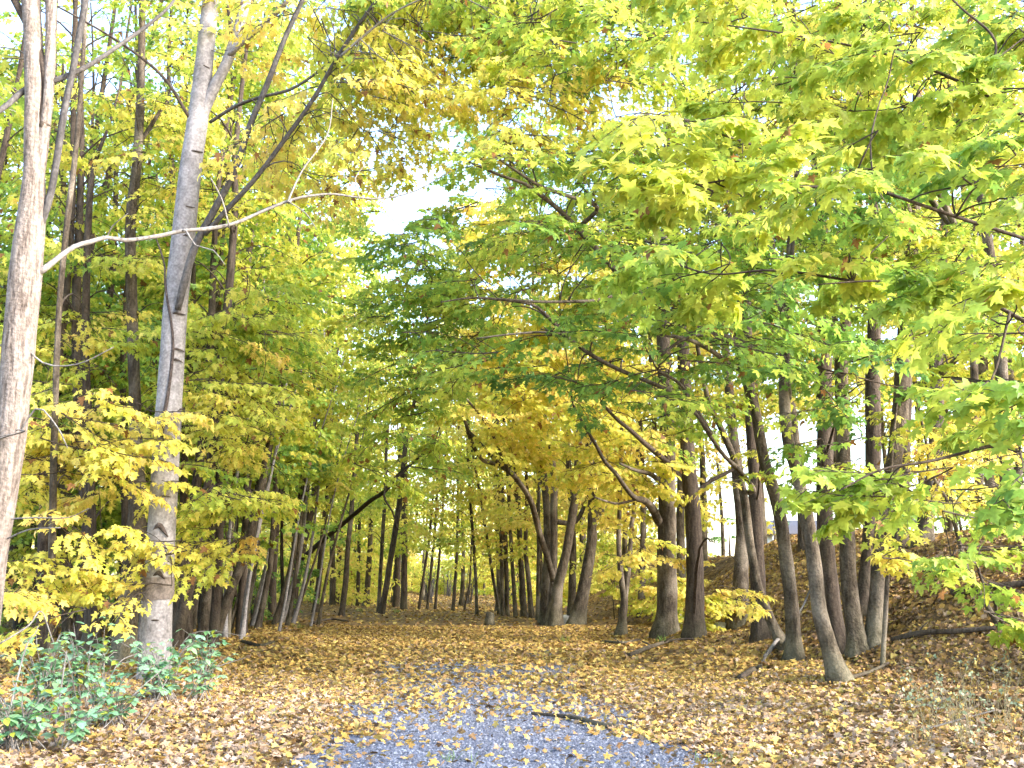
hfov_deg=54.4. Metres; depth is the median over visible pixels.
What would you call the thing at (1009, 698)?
dry weed
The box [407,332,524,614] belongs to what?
maple tree
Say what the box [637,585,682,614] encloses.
sapling
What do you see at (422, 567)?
forest maple
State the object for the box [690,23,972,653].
maple tree
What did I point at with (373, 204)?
maple tree
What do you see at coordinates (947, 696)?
dry weed
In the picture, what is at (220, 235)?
pole sapling
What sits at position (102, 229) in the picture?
forest maple
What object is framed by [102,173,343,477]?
forest maple
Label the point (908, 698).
dry weed
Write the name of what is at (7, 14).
forest maple
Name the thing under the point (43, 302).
forest maple
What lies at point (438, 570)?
maple tree
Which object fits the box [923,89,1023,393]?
forest maple
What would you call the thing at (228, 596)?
maple tree
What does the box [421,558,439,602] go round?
bare shrub
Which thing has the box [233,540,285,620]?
sapling
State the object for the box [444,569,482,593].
sapling
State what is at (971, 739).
dry weed
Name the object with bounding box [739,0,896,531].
forest maple
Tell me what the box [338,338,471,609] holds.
maple tree
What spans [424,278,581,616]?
maple tree
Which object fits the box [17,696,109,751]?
bramble shrub
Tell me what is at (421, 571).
sapling
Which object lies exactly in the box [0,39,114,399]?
forest maple
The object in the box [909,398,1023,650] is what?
sapling
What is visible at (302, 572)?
sapling
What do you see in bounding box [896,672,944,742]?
dry weed
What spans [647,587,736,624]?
sapling
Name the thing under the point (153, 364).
forest maple
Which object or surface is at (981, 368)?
forest maple
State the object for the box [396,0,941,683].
maple tree
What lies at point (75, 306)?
forest maple
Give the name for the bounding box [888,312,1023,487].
forest maple
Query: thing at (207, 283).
forest maple
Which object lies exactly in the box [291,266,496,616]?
maple tree
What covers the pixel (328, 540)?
forest maple
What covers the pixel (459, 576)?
sapling
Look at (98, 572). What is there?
forest maple
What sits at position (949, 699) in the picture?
dry weed
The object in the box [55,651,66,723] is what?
dead branch
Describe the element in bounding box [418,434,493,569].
forest maple
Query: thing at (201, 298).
pole sapling
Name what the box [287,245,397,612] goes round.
maple tree
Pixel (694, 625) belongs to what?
maple tree
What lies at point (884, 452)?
forest maple
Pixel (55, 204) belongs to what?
forest maple
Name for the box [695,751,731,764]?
grass tuft
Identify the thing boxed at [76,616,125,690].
bramble shrub
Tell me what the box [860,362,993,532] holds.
forest maple
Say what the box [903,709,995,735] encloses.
fallen branch
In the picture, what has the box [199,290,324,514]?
pole sapling
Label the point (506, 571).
maple tree
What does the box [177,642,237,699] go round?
bramble shrub
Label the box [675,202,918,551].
forest maple
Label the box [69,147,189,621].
forest maple
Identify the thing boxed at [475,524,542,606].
sapling
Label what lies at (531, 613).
maple tree
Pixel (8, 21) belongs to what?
forest maple
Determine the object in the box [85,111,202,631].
forest maple
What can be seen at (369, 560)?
forest maple
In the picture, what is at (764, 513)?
forest maple
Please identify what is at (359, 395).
pole sapling
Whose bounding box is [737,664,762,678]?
fallen branch
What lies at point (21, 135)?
forest maple
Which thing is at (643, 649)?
fallen branch
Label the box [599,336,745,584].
forest maple
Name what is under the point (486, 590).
sapling
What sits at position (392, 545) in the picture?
maple tree
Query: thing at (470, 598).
bare shrub
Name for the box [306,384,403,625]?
pole sapling
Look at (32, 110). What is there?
edge tree
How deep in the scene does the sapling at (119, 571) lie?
22.72 m
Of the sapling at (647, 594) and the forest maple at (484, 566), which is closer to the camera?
the sapling at (647, 594)
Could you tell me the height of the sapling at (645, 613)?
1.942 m
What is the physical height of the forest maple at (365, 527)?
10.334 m
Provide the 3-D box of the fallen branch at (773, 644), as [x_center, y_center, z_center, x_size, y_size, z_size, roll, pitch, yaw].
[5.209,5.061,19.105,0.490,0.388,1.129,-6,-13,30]
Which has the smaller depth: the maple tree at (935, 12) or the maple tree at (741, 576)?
the maple tree at (935, 12)
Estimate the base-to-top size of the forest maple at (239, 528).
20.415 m
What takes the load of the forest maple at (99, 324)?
on the ground
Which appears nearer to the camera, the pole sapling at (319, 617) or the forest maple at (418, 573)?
the pole sapling at (319, 617)
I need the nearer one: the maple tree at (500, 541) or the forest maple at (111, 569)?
the forest maple at (111, 569)
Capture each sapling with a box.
[0,511,36,637]
[1,528,121,634]
[11,545,109,628]
[59,486,117,621]
[64,468,178,645]
[75,526,179,623]
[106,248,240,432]
[138,161,253,646]
[139,198,298,607]
[142,317,238,576]
[162,225,266,547]
[180,244,314,452]
[185,295,307,540]
[192,340,309,621]
[194,398,294,628]
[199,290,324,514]
[218,226,302,637]
[223,477,241,595]
[223,556,280,614]
[228,336,287,636]
[231,310,329,632]
[232,321,326,603]
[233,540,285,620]
[238,303,339,639]
[239,290,339,636]
[249,374,322,624]
[250,364,346,625]
[257,558,322,612]
[277,349,367,630]
[277,528,326,602]
[284,374,368,625]
[286,424,332,617]
[291,356,357,623]
[296,331,378,620]
[299,336,336,411]
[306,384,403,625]
[316,369,397,624]
[323,518,389,602]
[327,560,392,603]
[328,554,392,600]
[373,545,422,597]
[400,562,426,591]
[407,549,419,584]
[408,557,460,594]
[409,550,442,592]
[417,555,465,593]
[427,562,459,593]
[444,553,494,594]
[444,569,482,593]
[465,546,494,588]
[470,538,508,594]
[472,559,517,597]
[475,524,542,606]
[476,554,514,588]
[478,547,510,594]
[509,524,567,604]
[511,532,542,600]
[590,582,637,618]
[597,565,634,614]
[614,567,677,615]
[627,576,685,619]
[628,591,655,616]
[632,590,685,611]
[637,579,685,616]
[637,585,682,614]
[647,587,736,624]
[677,592,733,631]
[683,560,714,583]
[704,579,710,586]
[705,588,749,630]
[860,402,970,669]
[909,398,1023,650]
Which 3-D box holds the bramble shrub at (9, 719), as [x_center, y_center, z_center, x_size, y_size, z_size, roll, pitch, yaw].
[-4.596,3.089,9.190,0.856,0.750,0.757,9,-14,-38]
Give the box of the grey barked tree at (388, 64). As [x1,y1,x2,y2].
[42,0,664,679]
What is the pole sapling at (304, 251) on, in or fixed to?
on the ground
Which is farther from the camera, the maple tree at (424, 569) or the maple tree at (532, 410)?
the maple tree at (424, 569)
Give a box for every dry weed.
[895,653,936,702]
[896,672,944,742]
[897,682,934,745]
[900,673,974,726]
[900,678,961,730]
[929,689,975,734]
[936,658,984,715]
[941,693,973,743]
[948,684,994,738]
[949,657,984,717]
[952,680,992,753]
[963,692,1022,760]
[968,671,1019,729]
[977,703,1023,758]
[987,662,1020,723]
[993,651,1022,709]
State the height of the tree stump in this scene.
0.556 m
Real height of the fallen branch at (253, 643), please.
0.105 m
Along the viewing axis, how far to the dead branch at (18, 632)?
10.86 m
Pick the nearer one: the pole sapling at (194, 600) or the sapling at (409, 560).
the pole sapling at (194, 600)
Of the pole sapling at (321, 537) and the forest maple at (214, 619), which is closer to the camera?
the forest maple at (214, 619)
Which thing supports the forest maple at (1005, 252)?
on the ground
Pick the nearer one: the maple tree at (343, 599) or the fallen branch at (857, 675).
the fallen branch at (857, 675)
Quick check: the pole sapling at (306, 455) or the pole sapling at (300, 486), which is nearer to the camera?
the pole sapling at (306, 455)
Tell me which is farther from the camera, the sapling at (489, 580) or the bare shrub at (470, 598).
the sapling at (489, 580)
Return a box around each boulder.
[563,615,568,623]
[714,622,725,629]
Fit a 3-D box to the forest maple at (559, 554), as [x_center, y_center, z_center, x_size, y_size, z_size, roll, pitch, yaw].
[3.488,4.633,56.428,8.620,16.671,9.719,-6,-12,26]
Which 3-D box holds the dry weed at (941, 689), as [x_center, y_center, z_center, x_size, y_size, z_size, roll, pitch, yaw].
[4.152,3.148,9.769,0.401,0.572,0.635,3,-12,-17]
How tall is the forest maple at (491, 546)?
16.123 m
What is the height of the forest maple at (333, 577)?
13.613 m
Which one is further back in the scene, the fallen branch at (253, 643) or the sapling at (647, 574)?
the sapling at (647, 574)
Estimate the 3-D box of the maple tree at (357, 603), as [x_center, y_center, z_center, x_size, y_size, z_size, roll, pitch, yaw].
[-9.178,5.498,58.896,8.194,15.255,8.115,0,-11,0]
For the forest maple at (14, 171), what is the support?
on the ground
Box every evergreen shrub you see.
[708,517,735,555]
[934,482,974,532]
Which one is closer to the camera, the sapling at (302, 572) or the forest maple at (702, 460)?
the forest maple at (702, 460)
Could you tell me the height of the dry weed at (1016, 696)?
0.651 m
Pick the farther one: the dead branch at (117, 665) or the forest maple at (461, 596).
the forest maple at (461, 596)
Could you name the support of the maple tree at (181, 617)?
on the ground
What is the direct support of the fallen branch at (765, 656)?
on the ground
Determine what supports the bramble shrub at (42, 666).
on the ground
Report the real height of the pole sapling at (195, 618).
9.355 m
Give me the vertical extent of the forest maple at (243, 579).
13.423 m
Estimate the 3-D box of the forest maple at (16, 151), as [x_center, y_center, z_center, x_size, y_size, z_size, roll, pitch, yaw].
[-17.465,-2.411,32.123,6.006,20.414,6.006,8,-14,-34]
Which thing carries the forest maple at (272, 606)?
on the ground
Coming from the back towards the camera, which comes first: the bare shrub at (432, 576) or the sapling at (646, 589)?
the bare shrub at (432, 576)
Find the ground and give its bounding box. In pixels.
[0,535,1023,767]
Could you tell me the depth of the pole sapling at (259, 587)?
32.21 m
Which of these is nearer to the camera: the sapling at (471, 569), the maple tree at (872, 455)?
the maple tree at (872, 455)
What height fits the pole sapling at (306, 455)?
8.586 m
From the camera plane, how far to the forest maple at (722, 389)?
35.24 m
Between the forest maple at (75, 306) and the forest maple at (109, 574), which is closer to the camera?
the forest maple at (75, 306)
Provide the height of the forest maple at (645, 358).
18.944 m
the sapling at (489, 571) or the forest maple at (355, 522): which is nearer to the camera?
the forest maple at (355, 522)
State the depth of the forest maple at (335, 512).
33.86 m
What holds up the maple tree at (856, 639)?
on the ground
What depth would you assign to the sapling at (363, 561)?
61.95 m
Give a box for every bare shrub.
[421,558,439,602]
[426,558,437,595]
[443,554,467,595]
[459,553,483,603]
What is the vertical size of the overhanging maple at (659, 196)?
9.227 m
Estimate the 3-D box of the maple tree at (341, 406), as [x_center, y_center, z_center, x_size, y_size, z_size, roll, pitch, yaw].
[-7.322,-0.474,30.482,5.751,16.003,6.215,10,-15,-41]
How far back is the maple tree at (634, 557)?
24.91 m
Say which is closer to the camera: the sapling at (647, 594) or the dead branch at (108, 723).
the dead branch at (108, 723)
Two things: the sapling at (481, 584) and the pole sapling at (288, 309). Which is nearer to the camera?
the pole sapling at (288, 309)
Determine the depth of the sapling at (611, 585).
40.69 m
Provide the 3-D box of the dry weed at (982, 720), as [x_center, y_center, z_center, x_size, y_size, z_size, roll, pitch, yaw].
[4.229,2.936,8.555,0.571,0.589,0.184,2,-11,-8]
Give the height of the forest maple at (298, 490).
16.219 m
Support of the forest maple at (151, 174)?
on the ground
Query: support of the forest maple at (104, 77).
on the ground
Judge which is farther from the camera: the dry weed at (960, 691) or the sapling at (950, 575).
the sapling at (950, 575)
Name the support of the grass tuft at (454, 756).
on the path
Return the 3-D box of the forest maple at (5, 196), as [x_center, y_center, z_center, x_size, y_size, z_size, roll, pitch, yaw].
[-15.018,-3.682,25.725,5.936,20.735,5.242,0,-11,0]
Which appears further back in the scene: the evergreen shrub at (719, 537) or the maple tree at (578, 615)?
the evergreen shrub at (719, 537)
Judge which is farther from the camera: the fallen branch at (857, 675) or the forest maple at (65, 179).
the forest maple at (65, 179)
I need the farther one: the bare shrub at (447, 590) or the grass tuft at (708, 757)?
the bare shrub at (447, 590)
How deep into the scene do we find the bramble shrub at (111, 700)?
10.52 m
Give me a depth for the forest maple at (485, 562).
48.86 m
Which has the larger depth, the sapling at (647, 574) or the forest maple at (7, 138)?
the sapling at (647, 574)
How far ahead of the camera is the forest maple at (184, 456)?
23.41 m
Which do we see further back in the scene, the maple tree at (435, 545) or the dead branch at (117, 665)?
the maple tree at (435, 545)
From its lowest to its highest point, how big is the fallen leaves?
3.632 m
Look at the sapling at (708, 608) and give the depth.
26.01 m
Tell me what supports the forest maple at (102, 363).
on the ground
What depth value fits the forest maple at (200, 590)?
33.75 m
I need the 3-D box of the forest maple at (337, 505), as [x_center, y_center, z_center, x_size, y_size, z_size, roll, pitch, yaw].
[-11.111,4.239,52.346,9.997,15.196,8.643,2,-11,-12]
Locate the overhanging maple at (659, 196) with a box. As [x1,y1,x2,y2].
[569,0,1023,560]
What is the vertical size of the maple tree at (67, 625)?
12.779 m
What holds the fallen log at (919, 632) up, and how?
on the ground
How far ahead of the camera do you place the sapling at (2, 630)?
22.30 m
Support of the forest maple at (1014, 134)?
on the ground
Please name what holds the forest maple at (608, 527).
on the ground
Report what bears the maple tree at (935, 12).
on the ground
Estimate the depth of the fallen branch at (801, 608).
23.39 m
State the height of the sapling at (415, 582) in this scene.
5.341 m
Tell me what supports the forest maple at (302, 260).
on the ground
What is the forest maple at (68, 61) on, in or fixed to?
on the ground
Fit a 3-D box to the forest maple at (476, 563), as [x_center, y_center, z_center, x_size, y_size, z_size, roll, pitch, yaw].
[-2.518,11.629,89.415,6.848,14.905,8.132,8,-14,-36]
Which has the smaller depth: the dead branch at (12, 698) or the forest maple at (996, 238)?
the dead branch at (12, 698)
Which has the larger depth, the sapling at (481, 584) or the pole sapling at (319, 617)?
the sapling at (481, 584)
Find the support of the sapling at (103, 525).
on the ground
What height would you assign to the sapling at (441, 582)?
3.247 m
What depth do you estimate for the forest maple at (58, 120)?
33.69 m
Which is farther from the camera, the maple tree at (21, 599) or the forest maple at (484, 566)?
the forest maple at (484, 566)
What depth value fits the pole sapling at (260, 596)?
31.48 m
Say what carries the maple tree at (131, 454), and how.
on the ground
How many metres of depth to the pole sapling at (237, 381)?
22.86 m
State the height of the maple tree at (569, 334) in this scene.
12.602 m
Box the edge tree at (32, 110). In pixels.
[0,0,451,623]
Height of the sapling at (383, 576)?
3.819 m
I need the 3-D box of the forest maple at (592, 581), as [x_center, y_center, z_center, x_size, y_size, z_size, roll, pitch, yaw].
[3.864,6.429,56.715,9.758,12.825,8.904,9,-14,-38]
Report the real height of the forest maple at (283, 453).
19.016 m
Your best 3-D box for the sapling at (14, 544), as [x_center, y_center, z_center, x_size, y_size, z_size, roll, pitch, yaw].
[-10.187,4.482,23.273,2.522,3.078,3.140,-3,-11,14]
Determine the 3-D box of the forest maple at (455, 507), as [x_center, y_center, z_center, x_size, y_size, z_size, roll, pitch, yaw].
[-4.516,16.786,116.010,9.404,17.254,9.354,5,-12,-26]
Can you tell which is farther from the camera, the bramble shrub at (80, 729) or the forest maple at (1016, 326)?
the forest maple at (1016, 326)
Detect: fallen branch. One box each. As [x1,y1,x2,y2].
[240,640,274,646]
[313,618,348,623]
[601,638,640,643]
[627,636,693,656]
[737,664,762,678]
[761,646,775,661]
[763,638,784,656]
[799,591,809,612]
[853,661,889,677]
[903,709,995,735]
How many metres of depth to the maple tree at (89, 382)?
20.01 m
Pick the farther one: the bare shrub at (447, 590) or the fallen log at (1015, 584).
the bare shrub at (447, 590)
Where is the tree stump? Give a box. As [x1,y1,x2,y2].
[484,612,494,624]
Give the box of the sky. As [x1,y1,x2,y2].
[0,0,1023,579]
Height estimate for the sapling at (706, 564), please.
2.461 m
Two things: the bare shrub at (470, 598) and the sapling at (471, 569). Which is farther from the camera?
the sapling at (471, 569)
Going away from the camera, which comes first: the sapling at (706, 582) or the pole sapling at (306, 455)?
the pole sapling at (306, 455)
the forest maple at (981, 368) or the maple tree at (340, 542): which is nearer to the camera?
the forest maple at (981, 368)
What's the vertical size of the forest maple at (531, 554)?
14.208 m
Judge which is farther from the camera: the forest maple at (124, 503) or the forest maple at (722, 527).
the forest maple at (722, 527)
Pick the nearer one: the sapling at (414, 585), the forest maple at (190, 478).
the forest maple at (190, 478)
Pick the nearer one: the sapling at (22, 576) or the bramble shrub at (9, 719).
the bramble shrub at (9, 719)
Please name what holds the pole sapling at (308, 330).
on the ground
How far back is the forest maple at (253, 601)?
38.01 m
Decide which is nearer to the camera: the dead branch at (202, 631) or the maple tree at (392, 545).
the dead branch at (202, 631)
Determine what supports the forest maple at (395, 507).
on the ground
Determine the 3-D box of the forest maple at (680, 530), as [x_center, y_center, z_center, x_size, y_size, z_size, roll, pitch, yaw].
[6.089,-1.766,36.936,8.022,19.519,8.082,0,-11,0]
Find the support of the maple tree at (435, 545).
on the ground
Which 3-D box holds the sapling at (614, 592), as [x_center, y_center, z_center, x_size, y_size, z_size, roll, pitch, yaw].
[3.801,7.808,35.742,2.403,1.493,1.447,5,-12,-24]
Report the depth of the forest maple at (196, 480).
23.32 m
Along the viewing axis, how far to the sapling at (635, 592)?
38.15 m
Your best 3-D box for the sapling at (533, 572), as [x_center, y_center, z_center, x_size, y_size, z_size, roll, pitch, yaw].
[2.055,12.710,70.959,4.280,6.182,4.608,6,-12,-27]
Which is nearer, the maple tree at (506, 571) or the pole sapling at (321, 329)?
the pole sapling at (321, 329)
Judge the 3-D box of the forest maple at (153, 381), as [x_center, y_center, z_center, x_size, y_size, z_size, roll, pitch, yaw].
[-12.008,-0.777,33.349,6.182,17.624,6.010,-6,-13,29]
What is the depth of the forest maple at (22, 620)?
30.06 m
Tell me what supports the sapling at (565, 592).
on the ground
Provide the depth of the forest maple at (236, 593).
38.02 m
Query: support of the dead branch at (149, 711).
on the ground
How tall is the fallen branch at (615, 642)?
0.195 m
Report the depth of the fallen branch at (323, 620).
34.76 m
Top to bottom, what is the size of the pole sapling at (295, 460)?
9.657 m
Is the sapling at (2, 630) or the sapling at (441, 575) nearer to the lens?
the sapling at (2, 630)
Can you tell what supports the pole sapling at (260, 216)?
on the ground
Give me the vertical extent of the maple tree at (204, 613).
16.274 m
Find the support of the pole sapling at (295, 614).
on the ground
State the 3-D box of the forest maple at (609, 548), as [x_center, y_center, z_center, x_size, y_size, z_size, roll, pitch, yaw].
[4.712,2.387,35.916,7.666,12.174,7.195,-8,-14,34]
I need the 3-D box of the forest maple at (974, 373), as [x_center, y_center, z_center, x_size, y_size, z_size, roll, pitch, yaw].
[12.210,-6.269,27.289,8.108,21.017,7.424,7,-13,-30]
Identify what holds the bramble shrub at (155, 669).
on the ground
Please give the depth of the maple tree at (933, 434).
17.72 m
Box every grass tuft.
[442,751,477,760]
[655,636,665,641]
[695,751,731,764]
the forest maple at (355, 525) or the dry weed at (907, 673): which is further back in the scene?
the forest maple at (355, 525)
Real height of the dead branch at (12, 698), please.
1.105 m
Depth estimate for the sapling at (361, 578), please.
59.24 m
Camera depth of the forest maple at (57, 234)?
26.77 m
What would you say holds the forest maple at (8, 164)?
on the ground
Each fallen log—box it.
[891,621,995,642]
[950,580,1023,595]
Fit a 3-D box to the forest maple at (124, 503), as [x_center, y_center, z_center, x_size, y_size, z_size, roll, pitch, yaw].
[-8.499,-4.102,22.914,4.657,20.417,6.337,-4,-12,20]
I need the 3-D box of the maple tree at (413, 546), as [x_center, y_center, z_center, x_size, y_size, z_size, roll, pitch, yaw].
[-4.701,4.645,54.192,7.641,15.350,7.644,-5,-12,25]
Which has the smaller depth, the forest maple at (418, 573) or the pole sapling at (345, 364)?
the pole sapling at (345, 364)
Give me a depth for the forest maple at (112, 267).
27.08 m
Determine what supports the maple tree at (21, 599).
on the ground
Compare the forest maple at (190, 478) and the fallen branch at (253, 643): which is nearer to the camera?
the fallen branch at (253, 643)
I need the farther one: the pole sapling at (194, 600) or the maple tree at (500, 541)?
the maple tree at (500, 541)
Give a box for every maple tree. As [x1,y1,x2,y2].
[0,0,338,665]
[0,2,159,681]
[0,138,121,642]
[49,72,189,662]
[99,0,381,648]
[109,15,379,641]
[160,43,417,637]
[198,134,383,624]
[201,97,391,628]
[252,196,405,624]
[253,167,414,622]
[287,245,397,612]
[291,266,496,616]
[297,236,432,616]
[307,340,419,605]
[312,104,721,638]
[318,296,452,612]
[336,306,479,613]
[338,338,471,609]
[343,364,453,607]
[364,344,494,608]
[374,363,501,608]
[384,322,534,610]
[391,370,493,608]
[395,74,860,660]
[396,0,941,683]
[400,316,526,614]
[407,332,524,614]
[410,381,530,609]
[414,195,644,625]
[416,287,568,615]
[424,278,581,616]
[425,331,561,615]
[449,278,571,617]
[450,283,583,616]
[455,285,610,619]
[520,192,699,624]
[527,112,776,637]
[579,293,695,635]
[649,208,778,629]
[662,170,894,642]
[677,32,1023,658]
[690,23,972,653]
[692,0,1023,648]
[758,0,973,553]
[780,58,975,618]
[877,199,1023,548]
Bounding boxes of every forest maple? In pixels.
[0,0,127,380]
[0,0,167,634]
[0,0,196,579]
[0,0,202,653]
[0,0,204,648]
[0,0,267,543]
[0,1,220,609]
[0,2,216,647]
[0,11,110,313]
[0,18,121,400]
[0,25,20,220]
[0,27,86,485]
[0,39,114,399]
[0,59,197,636]
[0,66,159,525]
[0,74,96,288]
[0,84,105,262]
[0,122,117,425]
[0,153,118,543]
[0,223,71,386]
[1,81,21,204]
[1,159,87,426]
[2,0,216,622]
[5,0,158,629]
[19,41,110,621]
[32,539,115,608]
[35,164,243,622]
[44,241,118,573]
[59,2,304,554]
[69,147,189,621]
[71,1,325,646]
[71,32,263,640]
[72,414,147,601]
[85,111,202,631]
[95,76,278,531]
[95,144,175,322]
[96,72,362,647]
[97,154,191,534]
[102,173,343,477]
[105,0,357,644]
[109,0,330,502]
[119,139,302,540]
[140,0,364,628]
[142,224,366,635]
[144,177,319,601]
[146,204,284,564]
[158,265,222,623]
[162,162,323,627]
[188,231,338,566]
[189,491,254,602]
[223,323,362,617]
[233,231,379,621]
[234,332,394,600]
[238,245,331,613]
[250,287,345,617]
[259,417,379,602]
[260,391,400,606]
[262,437,417,605]
[262,481,387,588]
[284,466,427,603]
[313,354,424,605]
[318,488,394,588]
[366,401,441,601]
[374,453,425,584]
[375,419,465,599]
[408,400,493,605]
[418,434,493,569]
[424,354,561,611]
[446,458,505,575]
[447,457,488,595]
[464,296,608,592]
[466,285,650,615]
[466,469,542,590]
[476,420,578,593]
[478,351,613,596]
[508,343,650,607]
[508,391,676,601]
[512,331,651,610]
[548,345,718,605]
[558,381,648,583]
[559,315,746,617]
[559,357,657,573]
[570,102,775,584]
[573,131,733,484]
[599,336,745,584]
[608,332,787,570]
[648,85,835,544]
[650,346,777,556]
[668,55,836,421]
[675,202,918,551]
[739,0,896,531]
[757,208,930,468]
[779,0,1023,527]
[796,351,963,500]
[835,0,1023,502]
[849,205,969,483]
[850,233,1018,531]
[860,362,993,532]
[863,119,1023,529]
[881,27,1023,517]
[888,192,1023,484]
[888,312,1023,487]
[916,0,1023,326]
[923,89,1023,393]
[929,132,1023,420]
[932,91,1023,371]
[938,137,1022,339]
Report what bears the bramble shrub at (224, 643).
on the ground
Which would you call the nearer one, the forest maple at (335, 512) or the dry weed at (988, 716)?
the dry weed at (988, 716)
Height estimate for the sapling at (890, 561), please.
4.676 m
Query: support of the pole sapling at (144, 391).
on the ground
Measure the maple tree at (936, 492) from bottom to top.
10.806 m
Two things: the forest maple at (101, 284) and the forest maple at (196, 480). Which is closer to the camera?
the forest maple at (196, 480)
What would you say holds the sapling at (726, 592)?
on the ground
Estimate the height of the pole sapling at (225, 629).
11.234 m
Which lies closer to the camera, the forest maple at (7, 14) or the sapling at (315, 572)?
the forest maple at (7, 14)
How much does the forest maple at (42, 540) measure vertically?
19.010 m
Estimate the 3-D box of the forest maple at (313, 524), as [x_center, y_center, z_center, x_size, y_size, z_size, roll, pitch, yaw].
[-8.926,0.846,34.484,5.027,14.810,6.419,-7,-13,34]
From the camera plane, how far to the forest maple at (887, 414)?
42.46 m
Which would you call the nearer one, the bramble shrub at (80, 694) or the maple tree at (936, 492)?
the bramble shrub at (80, 694)
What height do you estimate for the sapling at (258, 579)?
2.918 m
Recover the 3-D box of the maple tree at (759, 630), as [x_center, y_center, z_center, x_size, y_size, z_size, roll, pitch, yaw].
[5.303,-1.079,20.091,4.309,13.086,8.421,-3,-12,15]
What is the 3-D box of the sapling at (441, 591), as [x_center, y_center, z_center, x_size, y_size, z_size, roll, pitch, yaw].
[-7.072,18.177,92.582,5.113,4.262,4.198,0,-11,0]
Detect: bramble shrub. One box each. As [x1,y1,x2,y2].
[0,632,97,722]
[0,678,70,751]
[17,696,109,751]
[36,621,123,706]
[72,670,180,728]
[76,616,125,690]
[111,635,204,701]
[176,628,230,671]
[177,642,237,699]
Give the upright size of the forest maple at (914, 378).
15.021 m
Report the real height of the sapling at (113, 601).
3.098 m
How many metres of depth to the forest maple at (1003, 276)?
41.08 m
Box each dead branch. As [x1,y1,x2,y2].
[0,611,78,710]
[3,625,38,732]
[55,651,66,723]
[88,665,167,735]
[102,679,166,742]
[107,653,136,685]
[173,631,244,662]
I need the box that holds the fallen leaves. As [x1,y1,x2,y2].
[0,528,1023,767]
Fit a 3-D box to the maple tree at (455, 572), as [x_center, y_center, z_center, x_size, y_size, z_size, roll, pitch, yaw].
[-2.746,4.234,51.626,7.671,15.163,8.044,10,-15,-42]
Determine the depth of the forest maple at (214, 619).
23.80 m
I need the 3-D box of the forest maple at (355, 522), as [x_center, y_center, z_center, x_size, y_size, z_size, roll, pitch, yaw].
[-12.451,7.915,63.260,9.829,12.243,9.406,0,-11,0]
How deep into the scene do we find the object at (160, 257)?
22.61 m
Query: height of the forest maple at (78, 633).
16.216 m
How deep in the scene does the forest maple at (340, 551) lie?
58.52 m
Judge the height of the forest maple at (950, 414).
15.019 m
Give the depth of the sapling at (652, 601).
27.73 m
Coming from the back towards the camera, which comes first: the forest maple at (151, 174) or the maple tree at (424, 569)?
the maple tree at (424, 569)
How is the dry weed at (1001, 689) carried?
on the ground
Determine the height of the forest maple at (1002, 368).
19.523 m
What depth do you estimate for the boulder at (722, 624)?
26.68 m
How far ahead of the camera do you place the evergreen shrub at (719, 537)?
78.87 m
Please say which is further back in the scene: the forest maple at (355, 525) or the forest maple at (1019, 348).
the forest maple at (355, 525)
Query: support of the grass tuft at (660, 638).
on the ground
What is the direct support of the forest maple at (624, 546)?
on the ground
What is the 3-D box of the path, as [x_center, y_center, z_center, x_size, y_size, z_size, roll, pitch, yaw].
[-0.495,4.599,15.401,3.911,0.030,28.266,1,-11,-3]
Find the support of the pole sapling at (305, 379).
on the ground
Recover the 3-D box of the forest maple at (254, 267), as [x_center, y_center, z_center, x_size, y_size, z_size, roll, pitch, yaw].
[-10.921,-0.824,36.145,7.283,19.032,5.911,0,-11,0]
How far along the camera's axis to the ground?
20.34 m
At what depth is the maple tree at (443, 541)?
44.39 m
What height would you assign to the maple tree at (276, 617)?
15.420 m
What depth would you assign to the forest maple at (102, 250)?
25.78 m
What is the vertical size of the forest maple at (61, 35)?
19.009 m
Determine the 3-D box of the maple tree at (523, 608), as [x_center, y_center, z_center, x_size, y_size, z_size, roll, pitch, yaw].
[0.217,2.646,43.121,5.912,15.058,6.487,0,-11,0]
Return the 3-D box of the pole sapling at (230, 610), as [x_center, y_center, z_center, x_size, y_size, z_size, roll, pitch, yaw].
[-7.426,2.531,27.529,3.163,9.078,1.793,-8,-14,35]
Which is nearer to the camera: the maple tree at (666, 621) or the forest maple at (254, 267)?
the maple tree at (666, 621)
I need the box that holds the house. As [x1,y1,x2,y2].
[766,520,816,542]
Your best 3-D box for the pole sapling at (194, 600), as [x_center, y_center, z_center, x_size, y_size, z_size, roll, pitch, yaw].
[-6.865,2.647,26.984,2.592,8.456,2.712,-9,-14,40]
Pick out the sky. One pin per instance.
(404, 207)
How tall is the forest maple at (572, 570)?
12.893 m
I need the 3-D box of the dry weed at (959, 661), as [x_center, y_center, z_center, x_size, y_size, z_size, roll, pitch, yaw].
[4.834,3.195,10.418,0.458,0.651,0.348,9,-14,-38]
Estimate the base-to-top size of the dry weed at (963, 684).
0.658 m
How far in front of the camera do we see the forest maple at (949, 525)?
41.01 m
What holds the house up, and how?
on the ground
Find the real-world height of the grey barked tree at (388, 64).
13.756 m
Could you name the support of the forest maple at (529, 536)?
on the ground
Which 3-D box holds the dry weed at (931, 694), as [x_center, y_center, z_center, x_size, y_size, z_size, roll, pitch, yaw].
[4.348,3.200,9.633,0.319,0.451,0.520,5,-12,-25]
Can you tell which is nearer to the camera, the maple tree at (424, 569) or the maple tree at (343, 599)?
the maple tree at (343, 599)
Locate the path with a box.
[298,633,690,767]
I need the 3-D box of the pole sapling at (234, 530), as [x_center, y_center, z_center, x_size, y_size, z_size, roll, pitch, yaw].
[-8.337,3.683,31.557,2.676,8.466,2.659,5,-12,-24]
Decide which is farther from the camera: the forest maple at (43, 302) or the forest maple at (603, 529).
the forest maple at (603, 529)

